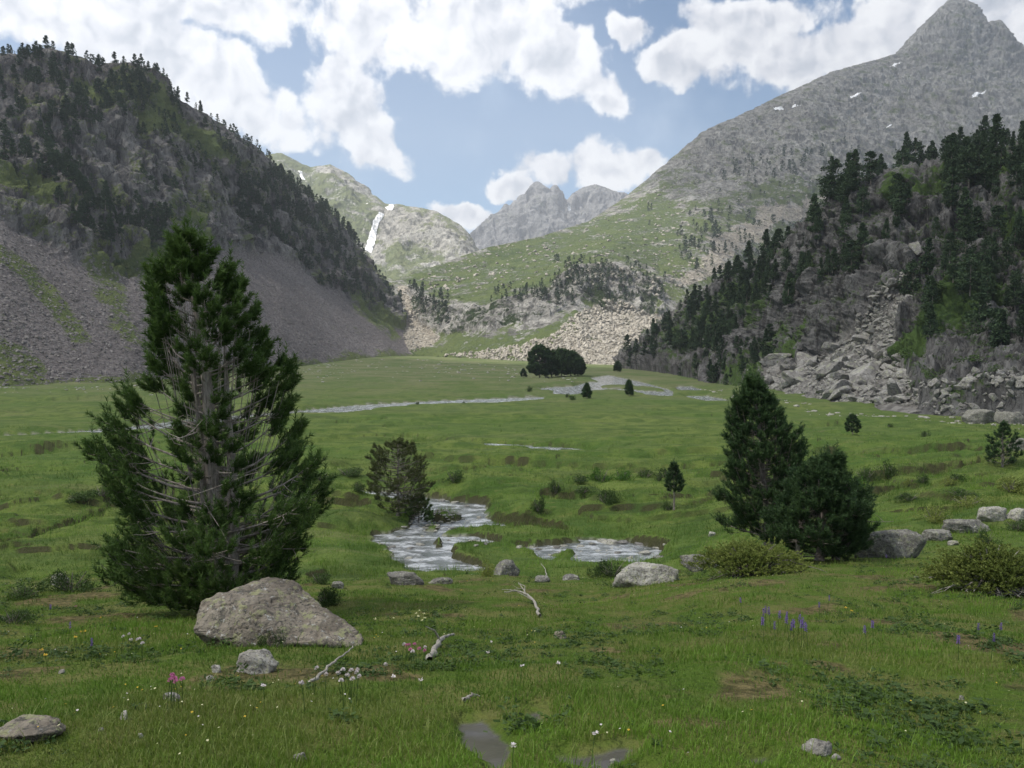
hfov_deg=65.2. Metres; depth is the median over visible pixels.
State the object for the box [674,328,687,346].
pine tree
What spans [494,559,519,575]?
boulder
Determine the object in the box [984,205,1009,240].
pine tree
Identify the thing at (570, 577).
stone
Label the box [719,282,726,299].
pine tree
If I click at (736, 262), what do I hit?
pine tree
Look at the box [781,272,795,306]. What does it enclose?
pine tree
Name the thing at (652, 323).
pine tree
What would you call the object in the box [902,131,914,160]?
pine tree
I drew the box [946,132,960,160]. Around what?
pine tree
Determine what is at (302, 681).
clover flower
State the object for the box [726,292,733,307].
pine tree
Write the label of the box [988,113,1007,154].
pine tree
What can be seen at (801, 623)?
orchid flower
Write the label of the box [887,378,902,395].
boulder
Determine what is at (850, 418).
pine tree
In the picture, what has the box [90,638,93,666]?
orchid flower
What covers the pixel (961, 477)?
shrub
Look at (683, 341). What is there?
pine tree
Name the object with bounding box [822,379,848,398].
boulder
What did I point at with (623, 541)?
stream stone
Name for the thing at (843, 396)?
boulder
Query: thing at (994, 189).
pine tree
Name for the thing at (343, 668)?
clover flower
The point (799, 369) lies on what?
boulder
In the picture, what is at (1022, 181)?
pine tree
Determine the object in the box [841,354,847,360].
boulder
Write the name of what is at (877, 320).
boulder
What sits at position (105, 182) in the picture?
pine tree
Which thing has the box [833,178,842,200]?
pine tree
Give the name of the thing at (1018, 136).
pine tree
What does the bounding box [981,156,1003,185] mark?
pine tree
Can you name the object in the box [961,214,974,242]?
pine tree
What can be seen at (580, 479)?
shrub
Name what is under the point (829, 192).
pine tree
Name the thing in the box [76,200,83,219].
pine tree
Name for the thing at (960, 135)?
pine tree
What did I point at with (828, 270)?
pine tree
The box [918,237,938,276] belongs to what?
pine tree
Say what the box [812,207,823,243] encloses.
pine tree
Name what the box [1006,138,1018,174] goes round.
pine tree
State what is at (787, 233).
pine tree
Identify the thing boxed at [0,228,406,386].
scree stones
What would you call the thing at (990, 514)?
boulder
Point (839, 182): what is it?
pine tree
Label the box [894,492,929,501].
shrub
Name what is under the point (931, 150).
pine tree
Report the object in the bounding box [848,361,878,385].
boulder
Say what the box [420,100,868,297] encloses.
slope rocks
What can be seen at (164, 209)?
forest
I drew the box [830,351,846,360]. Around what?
boulder
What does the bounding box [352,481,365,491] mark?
shrub
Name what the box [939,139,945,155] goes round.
pine tree
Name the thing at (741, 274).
pine tree
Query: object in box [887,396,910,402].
boulder
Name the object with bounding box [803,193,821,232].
pine tree
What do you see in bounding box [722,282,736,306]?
pine tree
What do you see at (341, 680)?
clover flower
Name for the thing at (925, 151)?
pine tree
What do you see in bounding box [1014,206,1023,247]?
pine tree
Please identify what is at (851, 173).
pine tree
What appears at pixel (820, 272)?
pine tree
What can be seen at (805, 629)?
orchid flower
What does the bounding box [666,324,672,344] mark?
pine tree
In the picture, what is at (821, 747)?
boulder
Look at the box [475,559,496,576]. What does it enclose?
shrub
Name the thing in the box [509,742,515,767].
meadow flower
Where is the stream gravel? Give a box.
[378,509,664,561]
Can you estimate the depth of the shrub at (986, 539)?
22.44 m
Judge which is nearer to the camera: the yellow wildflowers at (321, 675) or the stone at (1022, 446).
the yellow wildflowers at (321, 675)
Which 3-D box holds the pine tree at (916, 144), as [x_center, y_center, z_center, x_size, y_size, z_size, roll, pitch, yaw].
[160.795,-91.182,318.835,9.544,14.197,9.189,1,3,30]
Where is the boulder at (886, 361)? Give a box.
[880,359,891,363]
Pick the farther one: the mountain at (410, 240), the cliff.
the mountain at (410, 240)
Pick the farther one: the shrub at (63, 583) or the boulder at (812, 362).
the boulder at (812, 362)
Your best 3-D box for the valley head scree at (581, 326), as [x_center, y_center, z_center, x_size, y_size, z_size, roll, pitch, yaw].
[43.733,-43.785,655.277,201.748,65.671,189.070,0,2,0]
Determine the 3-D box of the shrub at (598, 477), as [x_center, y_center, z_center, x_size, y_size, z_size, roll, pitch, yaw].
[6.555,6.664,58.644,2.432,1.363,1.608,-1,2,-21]
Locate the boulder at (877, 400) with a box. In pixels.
[874,395,886,404]
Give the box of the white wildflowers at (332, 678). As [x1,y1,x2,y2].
[5,574,729,731]
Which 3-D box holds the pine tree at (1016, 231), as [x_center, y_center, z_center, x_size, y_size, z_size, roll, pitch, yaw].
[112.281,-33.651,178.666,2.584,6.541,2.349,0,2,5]
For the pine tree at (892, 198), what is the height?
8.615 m
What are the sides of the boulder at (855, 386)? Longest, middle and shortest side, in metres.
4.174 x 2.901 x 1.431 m
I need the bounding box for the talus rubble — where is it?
[742,271,1023,414]
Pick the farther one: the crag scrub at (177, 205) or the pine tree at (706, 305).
the crag scrub at (177, 205)
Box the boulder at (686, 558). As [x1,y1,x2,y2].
[680,553,718,571]
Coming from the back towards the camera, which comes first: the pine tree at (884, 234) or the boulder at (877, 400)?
the pine tree at (884, 234)
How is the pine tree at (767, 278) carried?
on the cliff
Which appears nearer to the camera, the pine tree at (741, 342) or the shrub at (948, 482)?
the shrub at (948, 482)
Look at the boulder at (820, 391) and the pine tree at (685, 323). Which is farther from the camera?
the pine tree at (685, 323)
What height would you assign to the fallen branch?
0.786 m
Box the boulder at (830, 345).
[821,342,841,349]
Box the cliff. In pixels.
[612,141,1023,415]
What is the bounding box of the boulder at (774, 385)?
[771,383,778,388]
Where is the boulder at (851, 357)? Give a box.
[830,354,859,363]
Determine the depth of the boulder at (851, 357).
188.21 m
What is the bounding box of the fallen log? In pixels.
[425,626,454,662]
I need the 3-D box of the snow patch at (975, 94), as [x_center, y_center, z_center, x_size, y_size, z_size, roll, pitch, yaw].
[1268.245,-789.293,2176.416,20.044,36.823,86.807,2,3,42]
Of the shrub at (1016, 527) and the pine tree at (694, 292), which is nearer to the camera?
the shrub at (1016, 527)
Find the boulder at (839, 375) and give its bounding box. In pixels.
[827,372,848,380]
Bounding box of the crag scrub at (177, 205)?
[7,65,358,278]
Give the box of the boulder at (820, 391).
[815,389,826,393]
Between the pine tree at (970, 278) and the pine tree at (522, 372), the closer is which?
the pine tree at (970, 278)
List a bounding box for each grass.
[0,435,1023,578]
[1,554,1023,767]
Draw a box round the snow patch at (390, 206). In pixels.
[385,204,393,209]
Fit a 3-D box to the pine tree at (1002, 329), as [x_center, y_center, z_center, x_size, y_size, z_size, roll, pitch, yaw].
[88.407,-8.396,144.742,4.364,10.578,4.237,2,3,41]
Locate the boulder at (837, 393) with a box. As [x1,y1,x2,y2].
[829,386,850,399]
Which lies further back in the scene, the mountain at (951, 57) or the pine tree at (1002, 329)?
the mountain at (951, 57)
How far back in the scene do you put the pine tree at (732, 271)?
348.10 m
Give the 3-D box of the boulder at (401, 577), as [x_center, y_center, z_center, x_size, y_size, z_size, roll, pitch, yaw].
[-2.275,4.212,17.082,0.830,0.398,0.498,0,2,0]
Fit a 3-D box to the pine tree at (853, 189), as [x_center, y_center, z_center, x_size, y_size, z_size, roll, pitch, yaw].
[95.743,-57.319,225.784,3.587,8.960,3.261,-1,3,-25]
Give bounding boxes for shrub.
[0,577,49,600]
[0,608,40,624]
[36,568,103,592]
[65,491,94,503]
[86,486,114,497]
[255,627,286,647]
[304,572,331,584]
[317,472,336,480]
[317,585,345,607]
[329,467,364,476]
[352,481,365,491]
[442,469,463,482]
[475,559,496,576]
[531,496,545,512]
[547,477,564,493]
[568,473,589,482]
[574,486,596,493]
[586,466,616,481]
[586,559,624,578]
[597,487,624,505]
[607,467,636,480]
[636,468,661,477]
[655,473,662,480]
[657,467,672,477]
[661,500,676,509]
[848,476,865,485]
[857,465,883,480]
[881,459,901,478]
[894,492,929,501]
[903,478,916,486]
[912,504,955,523]
[915,474,929,483]
[920,430,931,436]
[937,487,981,497]
[939,475,957,484]
[950,474,968,480]
[951,494,997,507]
[974,528,1002,543]
[994,474,1023,494]
[1001,519,1023,531]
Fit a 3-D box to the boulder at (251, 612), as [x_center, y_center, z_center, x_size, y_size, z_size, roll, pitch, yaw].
[-2.165,2.278,7.747,1.558,0.619,1.014,0,2,0]
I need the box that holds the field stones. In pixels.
[0,359,1023,428]
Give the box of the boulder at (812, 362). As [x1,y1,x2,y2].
[806,359,817,366]
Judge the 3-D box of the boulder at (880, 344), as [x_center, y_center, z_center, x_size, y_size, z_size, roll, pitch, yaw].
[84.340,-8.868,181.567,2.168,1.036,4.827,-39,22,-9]
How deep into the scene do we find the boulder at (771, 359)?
219.46 m
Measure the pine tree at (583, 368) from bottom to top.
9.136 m
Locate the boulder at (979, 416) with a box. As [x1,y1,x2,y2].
[961,409,994,423]
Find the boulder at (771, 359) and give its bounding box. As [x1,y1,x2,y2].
[759,353,791,365]
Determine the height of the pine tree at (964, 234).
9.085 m
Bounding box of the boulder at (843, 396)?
[841,394,854,398]
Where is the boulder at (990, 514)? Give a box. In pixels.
[976,506,1006,521]
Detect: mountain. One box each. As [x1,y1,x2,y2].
[0,48,412,385]
[268,153,478,279]
[383,0,1023,363]
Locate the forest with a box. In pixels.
[0,35,936,384]
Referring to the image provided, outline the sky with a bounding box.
[0,0,1023,233]
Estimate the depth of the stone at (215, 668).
5.88 m
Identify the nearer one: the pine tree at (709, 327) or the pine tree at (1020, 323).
the pine tree at (1020, 323)
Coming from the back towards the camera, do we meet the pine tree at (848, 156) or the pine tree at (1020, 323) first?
the pine tree at (848, 156)
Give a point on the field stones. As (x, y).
(927, 417)
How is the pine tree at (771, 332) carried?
on the cliff
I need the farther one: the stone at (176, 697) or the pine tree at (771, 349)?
the pine tree at (771, 349)
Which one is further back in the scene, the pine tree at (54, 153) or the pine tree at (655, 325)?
the pine tree at (655, 325)
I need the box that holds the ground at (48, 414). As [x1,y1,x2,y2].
[0,356,1023,767]
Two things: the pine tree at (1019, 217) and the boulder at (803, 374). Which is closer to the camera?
the pine tree at (1019, 217)
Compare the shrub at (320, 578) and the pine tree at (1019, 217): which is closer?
the shrub at (320, 578)
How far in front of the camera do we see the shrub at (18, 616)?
10.19 m
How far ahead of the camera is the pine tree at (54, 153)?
409.83 m
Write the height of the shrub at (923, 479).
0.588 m
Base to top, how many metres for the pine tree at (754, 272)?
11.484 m
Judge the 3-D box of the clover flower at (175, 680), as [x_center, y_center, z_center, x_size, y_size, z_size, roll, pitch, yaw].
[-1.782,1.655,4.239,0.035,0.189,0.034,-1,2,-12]
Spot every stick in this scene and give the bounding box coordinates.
[308,646,352,682]
[462,692,479,701]
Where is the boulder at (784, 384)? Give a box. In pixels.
[779,381,790,388]
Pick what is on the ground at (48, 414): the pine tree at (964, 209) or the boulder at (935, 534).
the boulder at (935, 534)
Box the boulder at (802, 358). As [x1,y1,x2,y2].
[796,352,812,365]
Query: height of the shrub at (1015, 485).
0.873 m
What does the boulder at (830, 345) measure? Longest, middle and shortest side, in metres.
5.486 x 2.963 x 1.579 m
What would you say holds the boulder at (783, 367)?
on the cliff
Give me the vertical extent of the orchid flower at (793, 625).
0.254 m
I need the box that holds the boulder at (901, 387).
[898,384,903,392]
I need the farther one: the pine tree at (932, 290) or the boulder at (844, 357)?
the boulder at (844, 357)
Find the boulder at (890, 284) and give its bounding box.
[886,279,897,287]
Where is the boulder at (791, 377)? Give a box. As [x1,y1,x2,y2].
[781,370,804,385]
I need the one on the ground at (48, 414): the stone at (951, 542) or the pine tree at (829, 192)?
the stone at (951, 542)
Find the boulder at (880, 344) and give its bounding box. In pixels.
[877,341,886,348]
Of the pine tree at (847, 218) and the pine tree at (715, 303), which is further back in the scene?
the pine tree at (715, 303)
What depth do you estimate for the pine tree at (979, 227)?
186.47 m
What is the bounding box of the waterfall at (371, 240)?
[365,212,383,252]
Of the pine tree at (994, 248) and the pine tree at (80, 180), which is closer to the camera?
the pine tree at (994, 248)
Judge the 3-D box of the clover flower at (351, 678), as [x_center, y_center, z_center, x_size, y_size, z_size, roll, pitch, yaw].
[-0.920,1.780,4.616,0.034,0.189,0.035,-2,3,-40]
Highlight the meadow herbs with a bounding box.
[0,545,1023,767]
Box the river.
[31,376,725,449]
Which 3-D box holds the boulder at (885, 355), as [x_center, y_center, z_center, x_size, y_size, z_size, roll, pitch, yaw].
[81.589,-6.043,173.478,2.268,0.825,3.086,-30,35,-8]
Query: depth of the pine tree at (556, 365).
307.33 m
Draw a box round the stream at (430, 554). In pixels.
[365,491,661,571]
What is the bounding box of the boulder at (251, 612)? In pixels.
[194,577,363,647]
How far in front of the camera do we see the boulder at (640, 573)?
16.36 m
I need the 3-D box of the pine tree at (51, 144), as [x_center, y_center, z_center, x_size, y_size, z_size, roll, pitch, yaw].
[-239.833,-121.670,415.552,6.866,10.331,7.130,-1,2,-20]
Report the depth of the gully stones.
754.63 m
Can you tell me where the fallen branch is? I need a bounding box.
[501,583,540,616]
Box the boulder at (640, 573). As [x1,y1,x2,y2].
[612,562,679,587]
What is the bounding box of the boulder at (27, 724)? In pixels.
[0,714,65,742]
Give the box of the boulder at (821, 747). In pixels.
[801,738,831,756]
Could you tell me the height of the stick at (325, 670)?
0.184 m
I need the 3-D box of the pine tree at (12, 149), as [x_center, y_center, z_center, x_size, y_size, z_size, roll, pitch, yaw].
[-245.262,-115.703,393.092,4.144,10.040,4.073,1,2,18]
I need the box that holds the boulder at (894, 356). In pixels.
[891,353,900,361]
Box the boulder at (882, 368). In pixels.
[879,363,895,370]
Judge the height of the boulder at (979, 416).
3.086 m
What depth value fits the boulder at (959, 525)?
24.80 m
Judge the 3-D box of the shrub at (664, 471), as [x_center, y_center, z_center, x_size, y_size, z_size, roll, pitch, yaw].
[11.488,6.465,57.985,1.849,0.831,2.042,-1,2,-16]
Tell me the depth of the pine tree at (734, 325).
287.10 m
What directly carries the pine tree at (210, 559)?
on the ground at (48, 414)
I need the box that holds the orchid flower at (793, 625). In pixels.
[792,619,794,646]
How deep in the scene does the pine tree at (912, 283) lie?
185.87 m
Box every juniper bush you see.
[678,536,822,580]
[904,534,1023,598]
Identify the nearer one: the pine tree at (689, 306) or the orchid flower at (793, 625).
the orchid flower at (793, 625)
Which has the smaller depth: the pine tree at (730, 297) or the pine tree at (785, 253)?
the pine tree at (785, 253)
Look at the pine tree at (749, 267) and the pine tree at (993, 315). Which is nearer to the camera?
the pine tree at (993, 315)
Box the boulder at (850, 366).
[843,363,857,369]
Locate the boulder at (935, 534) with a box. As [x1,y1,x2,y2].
[922,529,952,540]
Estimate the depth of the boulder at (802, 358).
206.37 m
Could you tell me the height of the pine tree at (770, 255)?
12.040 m
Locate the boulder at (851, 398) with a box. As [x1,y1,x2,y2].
[847,395,857,401]
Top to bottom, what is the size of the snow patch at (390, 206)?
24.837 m
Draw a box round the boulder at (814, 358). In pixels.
[804,355,816,367]
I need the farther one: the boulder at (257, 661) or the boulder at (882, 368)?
the boulder at (882, 368)
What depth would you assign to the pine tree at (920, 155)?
317.19 m
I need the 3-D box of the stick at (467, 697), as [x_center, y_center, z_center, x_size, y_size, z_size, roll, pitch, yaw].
[-0.252,1.865,4.766,0.042,0.046,0.156,2,3,35]
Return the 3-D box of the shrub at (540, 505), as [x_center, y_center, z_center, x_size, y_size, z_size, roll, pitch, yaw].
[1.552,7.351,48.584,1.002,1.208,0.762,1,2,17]
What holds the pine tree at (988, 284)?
on the cliff
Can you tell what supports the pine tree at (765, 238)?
on the cliff
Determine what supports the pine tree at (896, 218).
on the cliff
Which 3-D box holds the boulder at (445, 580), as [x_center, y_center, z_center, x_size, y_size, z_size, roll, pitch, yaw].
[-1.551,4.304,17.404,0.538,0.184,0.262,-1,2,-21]
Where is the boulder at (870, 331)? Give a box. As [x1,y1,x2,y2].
[865,328,878,334]
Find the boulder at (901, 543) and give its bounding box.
[855,529,926,558]
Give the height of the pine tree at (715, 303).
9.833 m
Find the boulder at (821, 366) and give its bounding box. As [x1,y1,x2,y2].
[815,363,829,373]
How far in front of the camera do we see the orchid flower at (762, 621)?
7.03 m
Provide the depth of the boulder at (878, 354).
177.71 m
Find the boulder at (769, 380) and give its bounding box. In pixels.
[763,375,773,385]
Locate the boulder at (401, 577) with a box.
[387,571,423,584]
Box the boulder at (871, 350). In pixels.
[865,345,877,357]
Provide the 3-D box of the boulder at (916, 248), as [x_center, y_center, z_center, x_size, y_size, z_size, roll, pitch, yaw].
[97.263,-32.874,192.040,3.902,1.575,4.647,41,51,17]
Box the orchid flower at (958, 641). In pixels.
[956,635,959,656]
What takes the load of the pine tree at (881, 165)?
on the cliff
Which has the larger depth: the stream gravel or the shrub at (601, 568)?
the stream gravel
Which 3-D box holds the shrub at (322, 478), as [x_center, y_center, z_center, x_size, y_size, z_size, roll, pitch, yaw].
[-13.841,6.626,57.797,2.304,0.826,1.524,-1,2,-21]
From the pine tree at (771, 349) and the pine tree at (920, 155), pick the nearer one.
the pine tree at (771, 349)
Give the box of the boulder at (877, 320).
[874,317,880,324]
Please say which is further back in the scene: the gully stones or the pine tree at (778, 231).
the gully stones
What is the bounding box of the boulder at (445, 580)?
[428,577,452,583]
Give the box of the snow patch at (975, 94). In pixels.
[972,90,985,96]
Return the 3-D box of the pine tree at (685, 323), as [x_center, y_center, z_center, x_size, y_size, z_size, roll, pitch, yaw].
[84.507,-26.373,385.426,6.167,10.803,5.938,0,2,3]
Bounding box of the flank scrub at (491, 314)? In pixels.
[425,159,844,320]
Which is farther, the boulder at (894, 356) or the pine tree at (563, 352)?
the pine tree at (563, 352)
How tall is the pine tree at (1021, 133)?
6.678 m
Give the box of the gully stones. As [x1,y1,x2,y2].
[392,283,439,353]
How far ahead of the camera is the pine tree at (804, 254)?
234.89 m
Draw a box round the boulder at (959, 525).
[942,519,990,532]
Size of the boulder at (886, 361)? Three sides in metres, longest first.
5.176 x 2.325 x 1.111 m
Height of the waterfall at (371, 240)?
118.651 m
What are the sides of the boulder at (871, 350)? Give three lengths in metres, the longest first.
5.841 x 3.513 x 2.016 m
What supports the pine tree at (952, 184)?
on the cliff
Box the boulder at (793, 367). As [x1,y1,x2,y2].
[789,364,796,370]
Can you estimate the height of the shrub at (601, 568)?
0.880 m
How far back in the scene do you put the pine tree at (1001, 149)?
200.97 m
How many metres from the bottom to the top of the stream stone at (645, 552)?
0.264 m
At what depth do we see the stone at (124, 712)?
4.04 m
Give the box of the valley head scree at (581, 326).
[444,297,661,364]
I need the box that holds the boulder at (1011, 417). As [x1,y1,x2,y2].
[993,411,1023,423]
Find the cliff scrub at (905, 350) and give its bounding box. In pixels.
[701,183,1023,395]
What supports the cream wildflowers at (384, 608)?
on the ground at (48, 414)
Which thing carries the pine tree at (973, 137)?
on the cliff
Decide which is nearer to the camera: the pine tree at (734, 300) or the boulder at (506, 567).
the boulder at (506, 567)
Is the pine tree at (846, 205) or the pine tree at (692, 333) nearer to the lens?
the pine tree at (846, 205)
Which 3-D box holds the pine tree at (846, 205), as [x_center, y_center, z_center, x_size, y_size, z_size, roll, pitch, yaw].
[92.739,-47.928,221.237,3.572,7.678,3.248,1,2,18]
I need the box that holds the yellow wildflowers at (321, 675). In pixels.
[7,582,996,734]
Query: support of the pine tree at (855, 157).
on the cliff
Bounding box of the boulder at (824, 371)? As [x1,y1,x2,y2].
[815,361,843,379]
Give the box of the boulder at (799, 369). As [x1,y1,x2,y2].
[794,365,805,372]
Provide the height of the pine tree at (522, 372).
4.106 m
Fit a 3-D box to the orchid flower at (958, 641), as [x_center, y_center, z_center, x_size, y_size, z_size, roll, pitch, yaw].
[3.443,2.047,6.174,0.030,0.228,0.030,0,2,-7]
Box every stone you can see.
[120,710,127,719]
[163,692,179,701]
[211,665,220,672]
[293,752,306,759]
[332,581,343,588]
[534,575,550,581]
[554,630,566,638]
[562,574,579,579]
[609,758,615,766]
[618,540,628,543]
[639,550,650,554]
[708,531,715,536]
[831,753,840,759]
[947,540,960,545]
[1006,508,1023,520]
[1007,438,1023,449]
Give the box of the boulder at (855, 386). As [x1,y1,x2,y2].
[851,381,859,391]
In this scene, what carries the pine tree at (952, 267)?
on the cliff
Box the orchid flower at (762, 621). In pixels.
[761,617,763,642]
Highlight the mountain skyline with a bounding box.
[470,181,627,249]
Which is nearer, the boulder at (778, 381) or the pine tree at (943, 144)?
the boulder at (778, 381)
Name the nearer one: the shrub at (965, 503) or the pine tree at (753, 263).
the shrub at (965, 503)
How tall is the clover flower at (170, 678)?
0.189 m
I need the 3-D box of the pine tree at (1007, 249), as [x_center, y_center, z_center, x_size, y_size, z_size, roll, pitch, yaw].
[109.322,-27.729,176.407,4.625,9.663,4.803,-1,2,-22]
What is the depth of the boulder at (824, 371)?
177.15 m
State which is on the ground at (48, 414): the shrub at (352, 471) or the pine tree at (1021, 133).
the shrub at (352, 471)
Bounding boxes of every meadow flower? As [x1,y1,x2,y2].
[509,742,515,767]
[592,730,598,758]
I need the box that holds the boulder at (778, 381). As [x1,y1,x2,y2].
[774,378,785,383]
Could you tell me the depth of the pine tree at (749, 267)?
308.96 m
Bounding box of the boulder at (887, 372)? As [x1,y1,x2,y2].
[881,369,893,374]
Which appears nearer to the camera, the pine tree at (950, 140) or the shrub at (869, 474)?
the shrub at (869, 474)
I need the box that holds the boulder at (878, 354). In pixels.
[873,347,885,359]
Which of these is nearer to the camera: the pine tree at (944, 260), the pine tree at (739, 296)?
the pine tree at (944, 260)
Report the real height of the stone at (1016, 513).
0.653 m
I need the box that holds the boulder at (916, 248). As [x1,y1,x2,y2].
[908,241,923,254]
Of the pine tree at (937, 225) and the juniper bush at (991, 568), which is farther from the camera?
the pine tree at (937, 225)
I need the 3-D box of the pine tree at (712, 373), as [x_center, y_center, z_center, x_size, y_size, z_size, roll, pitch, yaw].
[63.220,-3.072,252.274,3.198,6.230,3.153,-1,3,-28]
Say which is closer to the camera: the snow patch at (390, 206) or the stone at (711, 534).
the stone at (711, 534)
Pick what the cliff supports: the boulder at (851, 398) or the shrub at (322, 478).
the boulder at (851, 398)
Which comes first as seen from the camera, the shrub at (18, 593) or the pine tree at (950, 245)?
the shrub at (18, 593)
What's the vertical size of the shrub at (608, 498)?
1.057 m
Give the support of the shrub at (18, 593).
on the ground at (48, 414)
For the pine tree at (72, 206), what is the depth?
387.71 m
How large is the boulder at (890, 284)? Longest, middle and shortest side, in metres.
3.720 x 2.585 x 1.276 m
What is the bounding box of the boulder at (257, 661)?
[236,648,278,674]
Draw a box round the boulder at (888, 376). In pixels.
[881,374,892,378]
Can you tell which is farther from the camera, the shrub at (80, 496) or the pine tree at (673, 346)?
the pine tree at (673, 346)
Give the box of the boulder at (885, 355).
[883,352,891,359]
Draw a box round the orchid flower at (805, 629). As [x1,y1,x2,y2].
[804,622,807,651]
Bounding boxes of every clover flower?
[167,677,172,711]
[172,679,178,713]
[179,677,184,707]
[299,680,304,714]
[338,678,343,706]
[340,667,345,696]
[350,676,354,703]
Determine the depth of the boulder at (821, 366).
189.39 m
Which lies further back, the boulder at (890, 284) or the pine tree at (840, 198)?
the pine tree at (840, 198)
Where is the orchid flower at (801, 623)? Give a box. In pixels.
[800,620,803,646]
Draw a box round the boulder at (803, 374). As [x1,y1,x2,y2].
[798,373,810,377]
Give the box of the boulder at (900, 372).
[896,368,905,378]
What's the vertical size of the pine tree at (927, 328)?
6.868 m
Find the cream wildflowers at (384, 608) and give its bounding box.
[23,574,970,753]
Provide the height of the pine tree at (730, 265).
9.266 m
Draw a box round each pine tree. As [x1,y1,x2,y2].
[9,138,16,157]
[43,140,55,158]
[51,148,62,165]
[70,200,74,211]
[70,210,339,612]
[74,170,83,188]
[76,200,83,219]
[100,180,110,195]
[104,189,111,205]
[364,435,435,515]
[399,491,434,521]
[519,368,527,377]
[525,343,552,377]
[541,349,562,376]
[553,347,569,375]
[563,349,581,375]
[577,356,586,375]
[581,382,592,397]
[613,360,621,371]
[623,378,633,395]
[649,336,654,354]
[650,318,654,334]
[650,323,659,340]
[663,459,685,509]
[665,310,672,328]
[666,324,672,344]
[670,332,677,349]
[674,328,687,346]
[676,332,687,353]
[682,318,688,330]
[685,299,694,318]
[688,329,694,345]
[691,328,703,349]
[692,284,697,303]
[698,317,704,334]
[702,301,709,317]
[704,312,714,337]
[706,364,810,547]
[708,365,716,382]
[712,291,718,310]
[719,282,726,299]
[720,318,725,334]
[720,356,726,373]
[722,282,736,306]
[725,260,731,280]
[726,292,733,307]
[728,294,739,317]
[729,314,738,334]
[730,261,735,278]
[731,256,741,275]
[733,262,744,280]
[735,288,742,306]
[736,267,745,285]
[738,338,743,353]
[741,279,751,301]
[742,240,753,262]
[747,261,752,277]
[749,336,757,353]
[751,260,755,272]
[751,264,760,286]
[751,283,761,301]
[758,229,769,254]
[758,440,893,560]
[762,263,770,287]
[764,234,780,262]
[766,323,776,341]
[768,258,780,281]
[769,337,776,353]
[773,228,784,252]
[780,247,792,272]
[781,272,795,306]
[783,226,790,242]
[795,251,805,278]
[795,252,808,277]
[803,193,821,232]
[803,250,814,270]
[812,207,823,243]
[816,155,843,189]
[816,257,823,281]
[819,175,836,217]
[824,249,832,274]
[829,247,840,273]
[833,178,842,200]
[835,174,844,196]
[837,169,849,202]
[837,206,843,222]
[838,210,851,240]
[839,243,849,264]
[840,239,862,273]
[841,165,861,191]
[841,197,852,222]
[842,152,851,173]
[843,413,861,433]
[845,166,857,192]
[848,149,861,180]
[853,222,868,260]
[855,184,871,216]
[859,151,879,183]
[876,153,885,173]
[881,217,890,238]
[886,173,904,203]
[888,181,905,208]
[891,206,900,230]
[892,146,911,167]
[892,186,905,215]
[897,259,925,294]
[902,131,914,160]
[902,182,912,203]
[906,137,926,164]
[916,149,923,165]
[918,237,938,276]
[919,276,936,310]
[921,304,940,337]
[922,145,931,160]
[925,279,939,303]
[926,140,938,159]
[931,217,941,236]
[939,135,959,177]
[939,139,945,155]
[939,232,957,263]
[940,164,950,185]
[940,166,960,210]
[940,249,947,276]
[943,146,958,182]
[944,182,957,205]
[945,251,960,282]
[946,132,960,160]
[950,250,986,295]
[953,144,986,187]
[954,187,973,229]
[954,218,977,256]
[956,126,964,147]
[956,136,972,177]
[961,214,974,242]
[962,292,992,336]
[969,129,987,145]
[972,136,988,166]
[972,205,988,240]
[975,236,991,258]
[976,115,991,139]
[978,256,996,304]
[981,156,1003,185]
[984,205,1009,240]
[984,420,1023,466]
[986,236,1000,273]
[987,308,1001,346]
[987,309,1014,347]
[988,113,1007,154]
[991,175,1000,196]
[995,138,1006,168]
[996,236,1018,271]
[1002,287,1011,309]
[1004,278,1023,309]
[1005,128,1010,145]
[1005,268,1023,301]
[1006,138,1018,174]
[1006,163,1023,186]
[1006,199,1013,218]
[1010,219,1020,247]
[1011,304,1023,338]
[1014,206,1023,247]
[1016,121,1023,141]
[1016,159,1023,200]
[1018,122,1023,144]
[1019,130,1023,152]
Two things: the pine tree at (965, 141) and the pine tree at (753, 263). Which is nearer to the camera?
the pine tree at (965, 141)
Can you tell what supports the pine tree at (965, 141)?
on the cliff
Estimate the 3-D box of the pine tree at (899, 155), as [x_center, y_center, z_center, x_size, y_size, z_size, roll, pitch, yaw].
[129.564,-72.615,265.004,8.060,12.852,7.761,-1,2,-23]
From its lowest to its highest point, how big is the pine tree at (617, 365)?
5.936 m
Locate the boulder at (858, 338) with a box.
[852,335,869,342]
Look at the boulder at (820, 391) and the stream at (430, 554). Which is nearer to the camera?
the stream at (430, 554)
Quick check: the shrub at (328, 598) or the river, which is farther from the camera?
the river
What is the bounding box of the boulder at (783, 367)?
[779,364,790,370]
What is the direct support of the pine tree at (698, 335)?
on the cliff
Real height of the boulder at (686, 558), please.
0.640 m
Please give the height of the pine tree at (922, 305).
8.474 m
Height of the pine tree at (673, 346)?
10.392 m
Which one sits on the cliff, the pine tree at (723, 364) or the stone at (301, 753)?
the pine tree at (723, 364)

